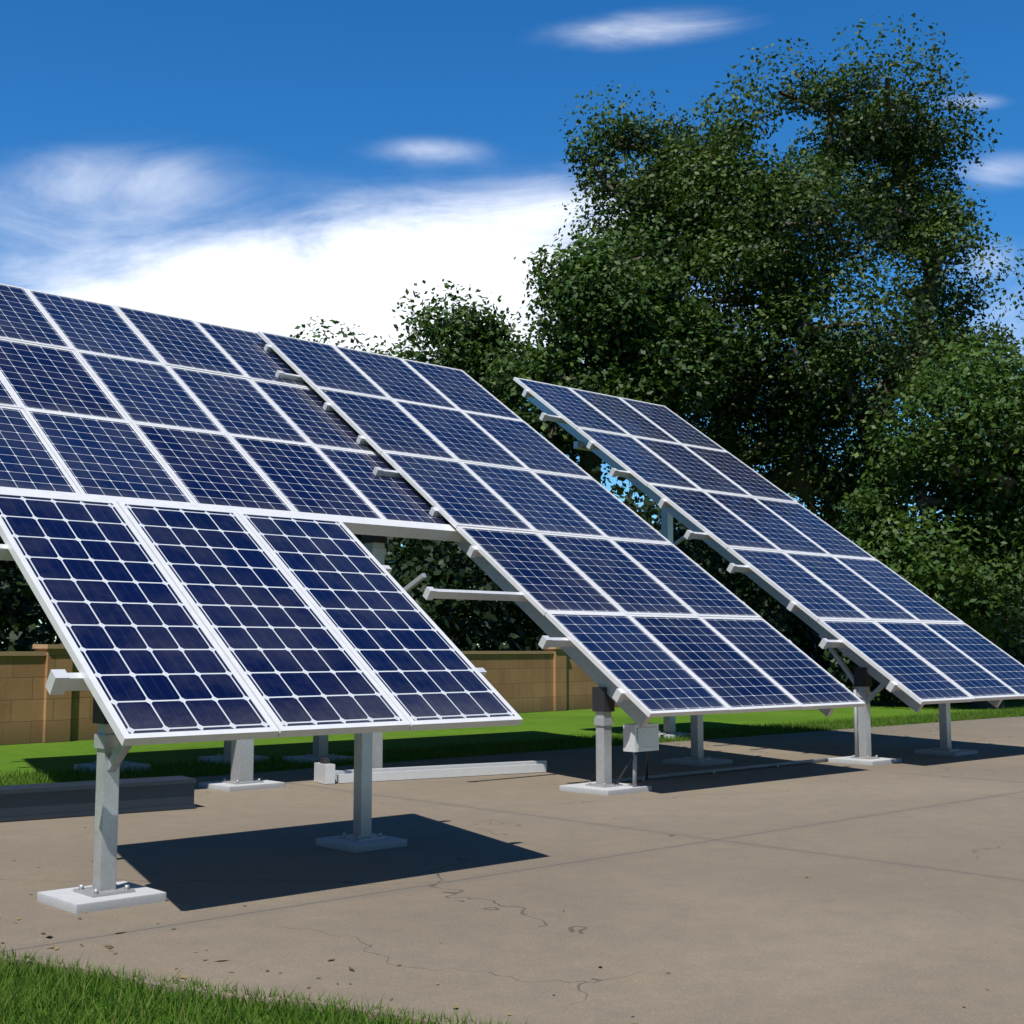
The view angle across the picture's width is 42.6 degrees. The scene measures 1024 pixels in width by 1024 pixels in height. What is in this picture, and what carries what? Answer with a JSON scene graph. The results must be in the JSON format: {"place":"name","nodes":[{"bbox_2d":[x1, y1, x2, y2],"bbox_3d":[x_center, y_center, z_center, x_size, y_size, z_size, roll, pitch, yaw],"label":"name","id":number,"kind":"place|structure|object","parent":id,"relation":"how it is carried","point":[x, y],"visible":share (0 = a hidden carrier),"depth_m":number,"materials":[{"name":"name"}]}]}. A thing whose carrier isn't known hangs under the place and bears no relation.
{"place":"outdoors","nodes":[
{"label":"outdoors","id":0,"kind":"place"},
{"bbox_2d":[0,686,1023,1023],"bbox_3d":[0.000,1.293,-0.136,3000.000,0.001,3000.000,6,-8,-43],"label":"lawn","id":1,"kind":"structure","parent":0,"point":[68,754],"depth_m":19.39,"materials":[{"name":"green plant"}]},
{"bbox_2d":[0,283,462,791],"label":"solar table","id":2,"kind":"object","parent":1,"relation":"on","point":[103,401],"visible":0.85,"depth_m":13.17,"materials":[{"name":"glass"}]},
{"bbox_2d":[0,941,549,1023],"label":"grass","id":3,"kind":"structure","parent":1,"relation":"on","point":[68,984],"depth_m":4.72,"materials":[{"name":"green plant"}]},
{"bbox_2d":[0,644,618,744],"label":"block wall","id":4,"kind":"structure","parent":1,"relation":"on","point":[32,710],"depth_m":18.97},
{"bbox_2d":[289,316,426,534],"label":"tree","id":5,"kind":"object","parent":1,"relation":"on","point":[344,335],"visible":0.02,"depth_m":45.15,"materials":[{"name":"green plant"}]},
{"bbox_2d":[1,461,854,669],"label":"trees","id":6,"kind":"object","parent":1,"relation":"on","point":[44,623],"visible":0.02,"depth_m":42.80,"materials":[{"name":"green plant"}]},
{"bbox_2d":[372,279,534,650],"bbox_3d":[-1.669,-0.613,39.786,6.420,12.537,6.523,6,-8,-43],"label":"tree","id":7,"kind":"object","parent":1,"relation":"on","point":[469,358],"visible":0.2,"depth_m":39.29,"materials":[{"name":"green plant"}]},
{"bbox_2d":[0,716,1023,1023],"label":"pavement slab","id":8,"kind":"structure","parent":1,"relation":"on","point":[902,902],"depth_m":6.97,"materials":[{"name":"beige concrete"}]},
{"bbox_2d":[0,491,522,913],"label":"solar table","id":9,"kind":"object","parent":8,"relation":"on","point":[176,624],"visible":0.98,"depth_m":7.31,"materials":[{"name":"glass"}]},
{"bbox_2d":[0,758,546,821],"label":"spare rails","id":10,"kind":"object","parent":8,"relation":"on","point":[46,800],"visible":1,"depth_m":10.36,"materials":[{"name":"metal"}]},
{"bbox_2d":[2,720,987,1023],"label":"fallen leaves","id":11,"kind":"object","parent":8,"relation":"on","point":[350,968],"visible":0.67,"depth_m":5.58,"materials":[{"name":"brown plant"}]},
{"bbox_2d":[257,331,864,795],"bbox_3d":[-0.152,0.195,14.618,4.645,5.268,6.447,6,-8,-43],"label":"solar table","id":12,"kind":"object","parent":8,"relation":"on","point":[635,617],"visible":0.96,"depth_m":14.10,"materials":[{"name":"glass"}]},
{"bbox_2d":[614,723,658,784],"bbox_3d":[1.155,2.144,11.909,0.470,0.736,0.338,6,-8,-43],"label":"combiner box","id":13,"kind":"object","parent":12,"relation":"on","point":[637,738],"visible":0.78,"depth_m":11.73,"materials":[{"name":"metal"}]},
{"bbox_2d":[612,690,857,786],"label":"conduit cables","id":14,"kind":"object","parent":8,"relation":"on","point":[634,779],"visible":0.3,"depth_m":13.65,"materials":[{"name":"plastic"}]},
{"bbox_2d":[513,377,1023,765],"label":"solar table","id":15,"kind":"object","parent":8,"relation":"on","point":[914,648],"visible":0.98,"depth_m":16.96,"materials":[{"name":"glass"}]},
{"bbox_2d":[0,466,1023,685],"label":"hedge","id":16,"kind":"object","parent":1,"relation":"on","point":[450,564],"visible":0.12,"depth_m":28.80,"materials":[{"name":"green plant"}]},
{"bbox_2d":[0,706,1023,785],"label":"lawn edge grass","id":17,"kind":"structure","parent":1,"relation":"on","point":[195,768],"depth_m":16.56,"materials":[{"name":"green plant"}]},
{"bbox_2d":[474,211,761,483],"bbox_3d":[2.586,-1.458,35.951,6.618,13.416,7.344,6,-8,-43],"label":"tree","id":18,"kind":"object","parent":1,"relation":"on","point":[622,340],"visible":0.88,"depth_m":34.93,"materials":[{"name":"green plant"}]},
{"bbox_2d":[514,13,1023,639],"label":"tree","id":19,"kind":"object","parent":1,"relation":"on","point":[814,399],"visible":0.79,"depth_m":39.09,"materials":[{"name":"green plant"}]},
{"bbox_2d":[601,471,1022,655],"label":"trees","id":20,"kind":"object","parent":1,"relation":"on","point":[648,505],"depth_m":54.49,"materials":[{"name":"green plant"}]},
{"bbox_2d":[821,612,1023,706],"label":"hedge","id":21,"kind":"object","parent":1,"relation":"on","point":[885,695],"visible":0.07,"depth_m":31.43,"materials":[{"name":"green plant"}]},
{"bbox_2d":[833,326,1023,707],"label":"tree","id":22,"kind":"object","parent":1,"relation":"on","point":[965,467],"visible":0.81,"depth_m":28.97,"materials":[{"name":"green plant"}]},
{"bbox_2d":[0,0,1023,646],"label":"sky","id":23,"kind":"structure","parent":0,"point":[269,166],"materials":[{"name":"blue"}]}
]}

